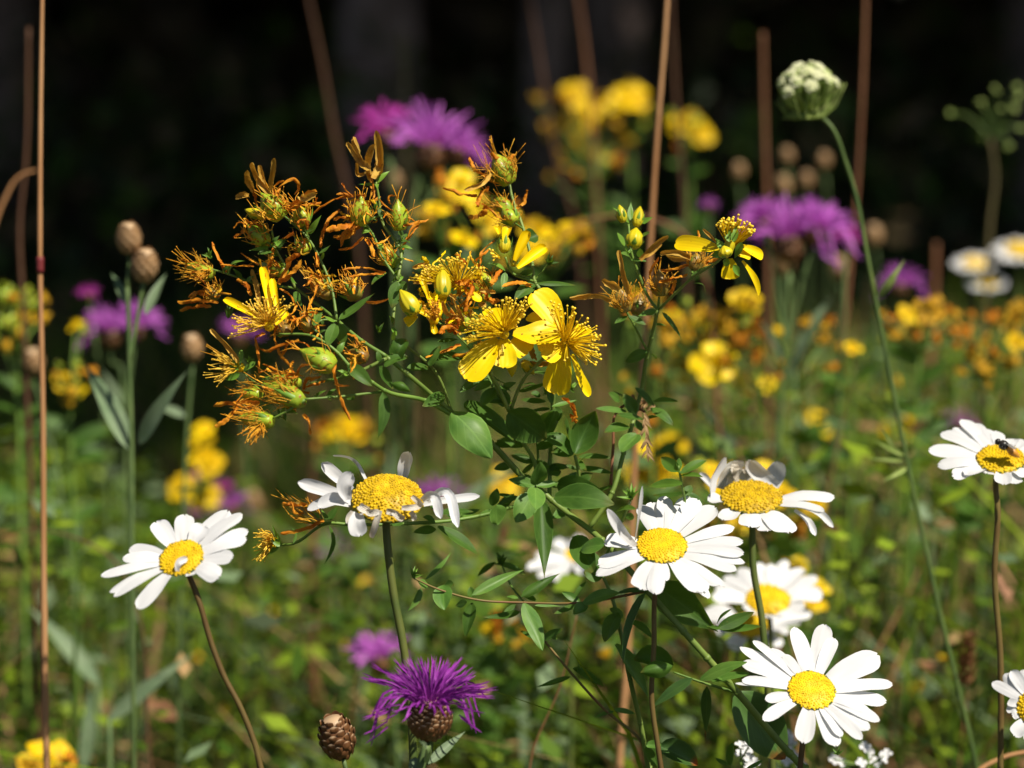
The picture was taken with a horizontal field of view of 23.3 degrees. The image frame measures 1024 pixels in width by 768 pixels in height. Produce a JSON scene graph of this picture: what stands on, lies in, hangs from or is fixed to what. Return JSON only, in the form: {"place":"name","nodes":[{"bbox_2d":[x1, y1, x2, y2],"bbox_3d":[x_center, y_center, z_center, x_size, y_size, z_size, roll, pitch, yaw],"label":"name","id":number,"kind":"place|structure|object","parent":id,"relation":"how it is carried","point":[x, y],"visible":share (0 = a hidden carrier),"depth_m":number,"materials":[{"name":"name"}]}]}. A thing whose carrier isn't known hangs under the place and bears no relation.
{"place":"outdoors","nodes":[
{"label":"outdoors","id":0,"kind":"place"},
{"bbox_2d":[0,162,1023,732],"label":"ground","id":1,"kind":"structure","parent":0,"point":[68,218],"depth_m":7.00,"materials":[{"name":"plant"}]},
{"bbox_2d":[0,0,34,203],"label":"forest tree","id":2,"kind":"object","parent":1,"relation":"on","point":[10,12],"visible":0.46,"depth_m":9.44,"materials":[{"name":"brown plant"}]},
{"bbox_2d":[0,281,56,753],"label":"saint johns wort","id":3,"kind":"object","parent":1,"relation":"on","point":[10,299],"visible":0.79,"depth_m":1.16,"materials":[{"name":"plant"}]},
{"bbox_2d":[18,28,42,740],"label":"dry grass stalk","id":4,"kind":"object","parent":1,"relation":"on","point":[33,539],"visible":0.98,"depth_m":1.10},
{"bbox_2d":[36,0,49,767],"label":"dry grass stalk","id":5,"kind":"object","parent":1,"relation":"on","point":[43,603],"visible":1,"depth_m":0.86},
{"bbox_2d":[16,739,78,767],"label":"saint johns wort","id":6,"kind":"object","parent":1,"relation":"on","point":[61,751],"visible":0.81,"depth_m":1.00,"materials":[{"name":"plant"}]},
{"bbox_2d":[22,346,91,767],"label":"knapweed","id":7,"kind":"object","parent":1,"relation":"on","point":[30,362],"visible":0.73,"depth_m":1.10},
{"bbox_2d":[29,608,102,767],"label":"meadow leaf","id":8,"kind":"object","parent":1,"relation":"on","point":[85,666],"visible":0.91,"depth_m":1.10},
{"bbox_2d":[30,320,110,767],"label":"saint johns wort","id":9,"kind":"object","parent":1,"relation":"on","point":[84,437],"visible":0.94,"depth_m":1.16,"materials":[{"name":"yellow plant"}]},
{"bbox_2d":[0,529,151,767],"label":"dry grass stalk","id":10,"kind":"object","parent":1,"relation":"on","point":[146,673],"visible":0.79,"depth_m":1.00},
{"bbox_2d":[79,687,94,766],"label":"meadow leaf","id":11,"kind":"object","parent":1,"relation":"on","point":[87,741],"visible":0.99,"depth_m":1.05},
{"bbox_2d":[74,284,118,767],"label":"knapweed","id":12,"kind":"object","parent":1,"relation":"on","point":[88,296],"visible":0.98,"depth_m":1.20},
{"bbox_2d":[76,298,169,767],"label":"knapweed","id":13,"kind":"object","parent":1,"relation":"on","point":[111,339],"visible":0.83,"depth_m":1.18,"materials":[{"name":"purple plant"}]},
{"bbox_2d":[84,221,187,767],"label":"knapweed","id":14,"kind":"object","parent":1,"relation":"on","point":[142,265],"visible":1,"depth_m":0.92,"materials":[{"name":"green plant"}]},
{"bbox_2d":[106,653,193,767],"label":"meadow leaf","id":15,"kind":"object","parent":1,"relation":"on","point":[144,690],"visible":0.96,"depth_m":1.00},
{"bbox_2d":[139,592,162,767],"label":"dry grass stalk","id":16,"kind":"object","parent":1,"relation":"on","point":[155,641],"visible":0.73,"depth_m":1.30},
{"bbox_2d":[101,510,263,767],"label":"oxeye daisy","id":17,"kind":"object","parent":1,"relation":"on","point":[191,549],"visible":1,"depth_m":0.71,"materials":[{"name":"white plant"}]},
{"bbox_2d":[165,332,203,767],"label":"knapweed","id":18,"kind":"object","parent":1,"relation":"on","point":[192,347],"visible":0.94,"depth_m":1.05,"materials":[{"name":"green plant"}]},
{"bbox_2d":[180,468,207,767],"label":"knapweed","id":19,"kind":"object","parent":1,"relation":"on","point":[192,512],"visible":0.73,"depth_m":1.32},
{"bbox_2d":[168,421,224,767],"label":"toadflax","id":20,"kind":"object","parent":1,"relation":"on","point":[205,462],"visible":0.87,"depth_m":1.30,"materials":[{"name":"yellow plant"}]},
{"bbox_2d":[210,478,254,767],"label":"knapweed","id":21,"kind":"object","parent":1,"relation":"on","point":[232,507],"visible":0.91,"depth_m":1.30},
{"bbox_2d":[217,316,263,767],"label":"knapweed","id":22,"kind":"object","parent":1,"relation":"on","point":[239,341],"visible":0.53,"depth_m":1.35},
{"bbox_2d":[248,490,261,720],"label":"knapweed","id":23,"kind":"object","parent":1,"relation":"on","point":[254,500],"visible":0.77,"depth_m":1.69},
{"bbox_2d":[309,417,318,759],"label":"dry grass stalk","id":24,"kind":"object","parent":1,"relation":"on","point":[314,689],"visible":0.71,"depth_m":1.30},
{"bbox_2d":[316,533,352,760],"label":"knapweed","id":25,"kind":"object","parent":1,"relation":"on","point":[330,612],"visible":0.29,"depth_m":1.50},
{"bbox_2d":[317,710,356,767],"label":"knapweed","id":26,"kind":"object","parent":1,"relation":"on","point":[336,736],"visible":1,"depth_m":0.73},
{"bbox_2d":[304,414,381,766],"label":"saint johns wort","id":27,"kind":"object","parent":1,"relation":"on","point":[339,427],"visible":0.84,"depth_m":1.35,"materials":[{"name":"plant"}]},
{"bbox_2d":[308,0,377,756],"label":"dry grass stalk","id":28,"kind":"object","parent":1,"relation":"on","point":[365,338],"visible":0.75,"depth_m":1.45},
{"bbox_2d":[333,0,418,235],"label":"forest tree","id":29,"kind":"object","parent":1,"relation":"on","point":[391,19],"visible":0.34,"depth_m":7.95,"materials":[{"name":"brown plant"}]},
{"bbox_2d":[340,630,412,767],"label":"knapweed","id":30,"kind":"object","parent":1,"relation":"on","point":[377,654],"visible":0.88,"depth_m":1.05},
{"bbox_2d":[378,448,391,758],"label":"meadow leaf","id":31,"kind":"object","parent":1,"relation":"on","point":[389,468],"visible":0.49,"depth_m":1.40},
{"bbox_2d":[352,98,420,764],"bbox_3d":[-0.062,0.152,1.258,0.035,0.589,0.035,5,10,33],"label":"knapweed","id":32,"kind":"object","parent":1,"relation":"on","point":[384,130],"visible":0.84,"depth_m":1.22,"materials":[{"name":"purple plant"}]},
{"bbox_2d":[298,452,479,759],"bbox_3d":[-0.037,0.268,0.770,0.054,0.496,0.030,0,8,0],"label":"oxeye daisy","id":33,"kind":"object","parent":1,"relation":"on","point":[386,500],"visible":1,"depth_m":0.73,"materials":[{"name":"white plant"}]},
{"bbox_2d":[384,170,401,754],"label":"knapweed","id":34,"kind":"object","parent":1,"relation":"on","point":[397,181],"visible":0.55,"depth_m":1.52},
{"bbox_2d":[400,32,413,646],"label":"dry grass stalk","id":35,"kind":"object","parent":1,"relation":"on","point":[406,185],"visible":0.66,"depth_m":1.90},
{"bbox_2d":[361,656,496,767],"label":"knapweed","id":36,"kind":"object","parent":1,"relation":"on","point":[429,715],"visible":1,"depth_m":0.71,"materials":[{"name":"purple plant"}]},
{"bbox_2d":[376,97,490,765],"bbox_3d":[-0.038,0.154,1.238,0.052,0.590,0.051,-5,9,-32],"label":"knapweed","id":37,"kind":"object","parent":1,"relation":"on","point":[430,155],"visible":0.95,"depth_m":1.20,"materials":[{"name":"purple plant"}]},
{"bbox_2d":[412,473,469,764],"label":"knapweed","id":38,"kind":"object","parent":1,"relation":"on","point":[424,488],"visible":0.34,"depth_m":1.20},
{"bbox_2d":[411,168,475,764],"bbox_3d":[-0.032,0.177,1.183,0.031,0.560,0.060,0,8,0],"label":"saint johns wort","id":39,"kind":"object","parent":1,"relation":"on","point":[460,179],"visible":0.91,"depth_m":1.15,"materials":[{"name":"yellow plant"}]},
{"bbox_2d":[457,247,471,765],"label":"meadow leaf","id":40,"kind":"object","parent":1,"relation":"on","point":[466,251],"visible":0.34,"depth_m":1.22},
{"bbox_2d":[447,194,520,767],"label":"saint johns wort","id":41,"kind":"object","parent":1,"relation":"on","point":[486,228],"visible":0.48,"depth_m":1.15,"materials":[{"name":"yellow plant"}]},
{"bbox_2d":[454,464,520,764],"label":"meadow leaf","id":42,"kind":"object","parent":1,"relation":"on","point":[478,489],"visible":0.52,"depth_m":1.20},
{"bbox_2d":[461,608,533,767],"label":"saint johns wort","id":43,"kind":"object","parent":1,"relation":"on","point":[489,660],"visible":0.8,"depth_m":1.10,"materials":[{"name":"green plant"}]},
{"bbox_2d":[476,468,524,754],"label":"saint johns wort","id":44,"kind":"object","parent":1,"relation":"on","point":[504,484],"visible":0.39,"depth_m":1.30,"materials":[{"name":"plant"}]},
{"bbox_2d":[168,130,842,767],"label":"saint johns wort","id":45,"kind":"object","parent":1,"relation":"on","point":[678,604],"visible":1,"depth_m":0.75,"materials":[{"name":"green plant"}]},
{"bbox_2d":[609,394,654,484],"bbox_3d":[0.038,0.018,0.775,0.015,0.027,0.028,0,8,0],"label":"dry spikelet","id":46,"kind":"object","parent":45,"relation":"attached to","point":[646,442],"visible":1,"depth_m":0.78},
{"bbox_2d":[0,0,1023,401],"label":"forest undergrowth","id":47,"kind":"object","parent":1,"relation":"on","point":[912,194],"visible":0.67,"depth_m":6.23,"materials":[{"name":"green plant"}]},
{"bbox_2d":[0,323,1023,767],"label":"leafy herbs","id":48,"kind":"object","parent":1,"relation":"on","point":[542,667],"visible":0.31,"depth_m":1.29,"materials":[{"name":"plant"}]},
{"bbox_2d":[0,267,1023,767],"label":"tall grass","id":49,"kind":"structure","parent":1,"relation":"on","point":[954,545],"depth_m":1.27,"materials":[{"name":"plant"}]},
{"bbox_2d":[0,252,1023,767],"bbox_3d":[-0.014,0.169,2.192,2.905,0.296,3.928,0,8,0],"label":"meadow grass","id":50,"kind":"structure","parent":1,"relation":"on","point":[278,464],"depth_m":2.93,"materials":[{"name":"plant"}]},
{"bbox_2d":[0,324,1023,767],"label":"ground cover","id":51,"kind":"object","parent":1,"relation":"on","point":[208,732],"visible":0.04,"depth_m":1.51,"materials":[{"name":"plant"}]},
{"bbox_2d":[0,327,1023,767],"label":"dry ground cover","id":52,"kind":"object","parent":1,"relation":"on","point":[490,573],"visible":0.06,"depth_m":1.17,"materials":[{"name":"brown plant"}]},
{"bbox_2d":[31,0,1004,180],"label":"wood","id":53,"kind":"object","parent":1,"relation":"on","point":[492,29],"visible":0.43,"depth_m":11.20,"materials":[{"name":"black plant"}]},
{"bbox_2d":[518,667,528,767],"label":"meadow leaf","id":54,"kind":"object","parent":1,"relation":"on","point":[524,740],"visible":0.82,"depth_m":1.10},
{"bbox_2d":[518,0,570,253],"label":"forest tree","id":55,"kind":"object","parent":1,"relation":"on","point":[552,18],"visible":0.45,"depth_m":7.22,"materials":[{"name":"brown plant"}]},
{"bbox_2d":[527,534,584,767],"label":"oxeye daisy","id":56,"kind":"object","parent":1,"relation":"on","point":[561,563],"visible":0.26,"depth_m":1.00,"materials":[{"name":"white plant"}]},
{"bbox_2d":[519,216,595,766],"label":"saint johns wort","id":57,"kind":"object","parent":1,"relation":"on","point":[582,232],"visible":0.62,"depth_m":1.20,"materials":[{"name":"plant"}]},
{"bbox_2d":[529,0,593,714],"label":"dry grass stalk","id":58,"kind":"object","parent":1,"relation":"on","point":[583,312],"visible":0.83,"depth_m":1.60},
{"bbox_2d":[530,81,635,749],"bbox_3d":[0.048,0.086,1.724,0.073,0.589,0.072,0,8,0],"label":"saint johns wort","id":59,"kind":"object","parent":1,"relation":"on","point":[568,96],"visible":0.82,"depth_m":1.68,"materials":[{"name":"plant"}]},
{"bbox_2d":[577,0,604,727],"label":"dry grass stalk","id":60,"kind":"object","parent":1,"relation":"on","point":[600,301],"visible":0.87,"depth_m":1.60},
{"bbox_2d":[574,0,648,194],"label":"forest tree","id":61,"kind":"object","parent":1,"relation":"on","point":[620,20],"visible":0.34,"depth_m":10.01,"materials":[{"name":"brown plant"}]},
{"bbox_2d":[478,552,761,767],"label":"saint johns wort","id":62,"kind":"object","parent":1,"relation":"on","point":[679,750],"visible":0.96,"depth_m":0.76,"materials":[{"name":"green plant"}]},
{"bbox_2d":[604,79,651,765],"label":"saint johns wort","id":63,"kind":"object","parent":1,"relation":"on","point":[624,98],"visible":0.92,"depth_m":1.70,"materials":[{"name":"yellow plant"}]},
{"bbox_2d":[553,214,728,767],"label":"dry grass stalk","id":64,"kind":"object","parent":1,"relation":"on","point":[679,231],"visible":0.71,"depth_m":1.15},
{"bbox_2d":[616,0,668,767],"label":"dry grass stalk","id":65,"kind":"object","parent":1,"relation":"on","point":[624,691],"visible":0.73,"depth_m":0.97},
{"bbox_2d":[616,433,687,723],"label":"saint johns wort","id":66,"kind":"object","parent":1,"relation":"on","point":[644,473],"visible":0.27,"depth_m":1.25,"materials":[{"name":"yellow plant"}]},
{"bbox_2d":[614,289,708,766],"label":"saint johns wort","id":67,"kind":"object","parent":1,"relation":"on","point":[666,448],"visible":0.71,"depth_m":1.16,"materials":[{"name":"green plant"}]},
{"bbox_2d":[596,486,744,767],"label":"oxeye daisy","id":68,"kind":"object","parent":1,"relation":"on","point":[660,543],"visible":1,"depth_m":0.73,"materials":[{"name":"white plant"}]},
{"bbox_2d":[669,0,692,741],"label":"dry grass stalk","id":69,"kind":"object","parent":1,"relation":"on","point":[689,413],"visible":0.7,"depth_m":1.35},
{"bbox_2d":[661,109,714,499],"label":"saint johns wort","id":70,"kind":"object","parent":1,"relation":"on","point":[699,131],"visible":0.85,"depth_m":1.64,"materials":[{"name":"plant"}]},
{"bbox_2d":[648,289,763,723],"bbox_3d":[0.092,0.205,1.192,0.058,0.503,0.068,0,8,0],"label":"saint johns wort","id":71,"kind":"object","parent":1,"relation":"on","point":[709,366],"visible":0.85,"depth_m":1.15,"materials":[{"name":"plant"}]},
{"bbox_2d":[695,197,720,767],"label":"knapweed","id":72,"kind":"object","parent":1,"relation":"on","point":[709,208],"visible":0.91,"depth_m":1.35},
{"bbox_2d":[694,393,748,755],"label":"meadow leaf","id":73,"kind":"object","parent":1,"relation":"on","point":[727,434],"visible":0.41,"depth_m":1.20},
{"bbox_2d":[732,162,745,633],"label":"knapweed","id":74,"kind":"object","parent":1,"relation":"on","point":[738,171],"visible":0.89,"depth_m":1.62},
{"bbox_2d":[735,741,760,767],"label":"bedstraw","id":75,"kind":"object","parent":1,"relation":"on","point":[747,760],"visible":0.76,"depth_m":0.80,"materials":[{"name":"white plant"}]},
{"bbox_2d":[705,604,811,767],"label":"oxeye daisy","id":76,"kind":"object","parent":1,"relation":"on","point":[714,612],"visible":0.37,"depth_m":0.93,"materials":[{"name":"white plant"}]},
{"bbox_2d":[695,457,825,729],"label":"saint johns wort","id":77,"kind":"object","parent":1,"relation":"on","point":[709,469],"visible":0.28,"depth_m":1.10,"materials":[{"name":"plant"}]},
{"bbox_2d":[762,32,770,767],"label":"dry grass stalk","id":78,"kind":"object","parent":1,"relation":"on","point":[768,342],"visible":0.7,"depth_m":1.35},
{"bbox_2d":[700,457,833,767],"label":"oxeye daisy","id":79,"kind":"object","parent":1,"relation":"on","point":[759,500],"visible":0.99,"depth_m":0.79,"materials":[{"name":"white plant"}]},
{"bbox_2d":[712,559,822,691],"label":"oxeye daisy","id":80,"kind":"object","parent":1,"relation":"on","point":[783,590],"visible":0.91,"depth_m":0.90,"materials":[{"name":"white plant"}]},
{"bbox_2d":[772,252,793,444],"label":"knapweed","id":81,"kind":"object","parent":1,"relation":"on","point":[782,269],"visible":0.45,"depth_m":1.44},
{"bbox_2d":[742,313,840,749],"bbox_3d":[0.130,0.210,1.191,0.048,0.493,0.062,0,8,0],"label":"saint johns wort","id":82,"kind":"object","parent":1,"relation":"on","point":[815,436],"visible":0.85,"depth_m":1.16,"materials":[{"name":"plant"}]},
{"bbox_2d":[731,192,861,767],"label":"knapweed","id":83,"kind":"object","parent":1,"relation":"on","point":[789,248],"visible":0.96,"depth_m":1.13,"materials":[{"name":"purple plant"}]},
{"bbox_2d":[799,171,813,622],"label":"knapweed","id":84,"kind":"object","parent":1,"relation":"on","point":[806,180],"visible":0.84,"depth_m":1.62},
{"bbox_2d":[788,298,829,655],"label":"meadow leaf","id":85,"kind":"object","parent":1,"relation":"on","point":[814,317],"visible":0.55,"depth_m":1.15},
{"bbox_2d":[781,555,842,767],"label":"saint johns wort","id":86,"kind":"object","parent":1,"relation":"on","point":[822,604],"visible":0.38,"depth_m":1.09,"materials":[{"name":"yellow plant"}]},
{"bbox_2d":[736,624,891,767],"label":"oxeye daisy","id":87,"kind":"object","parent":1,"relation":"on","point":[836,697],"visible":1,"depth_m":0.73,"materials":[{"name":"white plant"}]},
{"bbox_2d":[789,410,846,623],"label":"saint johns wort","id":88,"kind":"object","parent":1,"relation":"on","point":[801,461],"visible":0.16,"depth_m":1.40,"materials":[{"name":"yellow plant"}]},
{"bbox_2d":[817,151,830,542],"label":"knapweed","id":89,"kind":"object","parent":1,"relation":"on","point":[823,160],"visible":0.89,"depth_m":1.62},
{"bbox_2d":[829,255,847,621],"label":"knapweed","id":90,"kind":"object","parent":1,"relation":"on","point":[836,273],"visible":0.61,"depth_m":1.50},
{"bbox_2d":[817,225,861,767],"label":"knapweed","id":91,"kind":"object","parent":1,"relation":"on","point":[853,235],"visible":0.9,"depth_m":1.14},
{"bbox_2d":[812,0,866,765],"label":"dry grass stalk","id":92,"kind":"object","parent":1,"relation":"on","point":[848,287],"visible":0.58,"depth_m":1.20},
{"bbox_2d":[811,342,882,767],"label":"saint johns wort","id":93,"kind":"object","parent":1,"relation":"on","point":[843,455],"visible":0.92,"depth_m":1.16,"materials":[{"name":"green plant"}]},
{"bbox_2d":[828,741,892,767],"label":"bedstraw","id":94,"kind":"object","parent":1,"relation":"on","point":[868,752],"visible":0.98,"depth_m":0.84,"materials":[{"name":"white plant"}]},
{"bbox_2d":[866,223,882,636],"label":"knapweed","id":95,"kind":"object","parent":1,"relation":"on","point":[874,233],"visible":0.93,"depth_m":1.56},
{"bbox_2d":[775,61,978,767],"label":"wild carrot","id":96,"kind":"object","parent":1,"relation":"on","point":[806,90],"visible":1,"depth_m":0.90,"materials":[{"name":"plant"}]},
{"bbox_2d":[872,262,928,767],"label":"knapweed","id":97,"kind":"object","parent":1,"relation":"on","point":[900,289],"visible":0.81,"depth_m":1.30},
{"bbox_2d":[879,415,934,757],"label":"saint johns wort","id":98,"kind":"object","parent":1,"relation":"on","point":[918,551],"visible":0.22,"depth_m":1.40,"materials":[{"name":"green plant"}]},
{"bbox_2d":[875,294,968,763],"bbox_3d":[0.191,0.205,1.195,0.043,0.501,0.061,2,8,15],"label":"saint johns wort","id":99,"kind":"object","parent":1,"relation":"on","point":[915,320],"visible":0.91,"depth_m":1.16,"materials":[{"name":"plant"}]},
{"bbox_2d":[914,243,937,716],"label":"dry grass stalk","id":100,"kind":"object","parent":1,"relation":"on","point":[930,357],"visible":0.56,"depth_m":1.50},
{"bbox_2d":[948,629,978,767],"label":"dry grass stalk","id":101,"kind":"object","parent":1,"relation":"on","point":[969,648],"visible":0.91,"depth_m":1.00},
{"bbox_2d":[952,253,996,765],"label":"oxeye daisy","id":102,"kind":"object","parent":1,"relation":"on","point":[975,262],"visible":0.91,"depth_m":1.50,"materials":[{"name":"white plant"}]},
{"bbox_2d":[928,419,1023,767],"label":"oxeye daisy","id":103,"kind":"object","parent":1,"relation":"on","point":[985,455],"visible":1,"depth_m":0.79,"materials":[{"name":"white plant"}]},
{"bbox_2d":[942,298,1023,728],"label":"saint johns wort","id":104,"kind":"object","parent":1,"relation":"on","point":[966,519],"visible":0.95,"depth_m":1.16,"materials":[{"name":"plant"}]},
{"bbox_2d":[947,84,1023,721],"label":"wild carrot","id":105,"kind":"object","parent":1,"relation":"on","point":[992,125],"visible":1,"depth_m":1.35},
{"bbox_2d":[966,273,1007,687],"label":"oxeye daisy","id":106,"kind":"object","parent":1,"relation":"on","point":[997,281],"visible":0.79,"depth_m":1.50,"materials":[{"name":"white plant"}]},
{"bbox_2d":[991,238,1023,762],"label":"oxeye daisy","id":107,"kind":"object","parent":1,"relation":"on","point":[1014,251],"visible":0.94,"depth_m":1.50,"materials":[{"name":"white plant"}]},
{"bbox_2d":[992,670,1023,737],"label":"oxeye daisy","id":108,"kind":"object","parent":1,"relation":"on","point":[1011,686],"visible":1,"depth_m":0.78,"materials":[{"name":"white plant"}]},
{"bbox_2d":[995,0,1023,183],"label":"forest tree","id":109,"kind":"object","parent":1,"relation":"on","point":[1012,35],"visible":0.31,"depth_m":10.44,"materials":[{"name":"black plant"}]},
{"bbox_2d":[1012,66,1023,261],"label":"forest tree","id":110,"kind":"object","parent":1,"relation":"on","point":[1018,229],"visible":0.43,"depth_m":7.08,"materials":[{"name":"black plant"}]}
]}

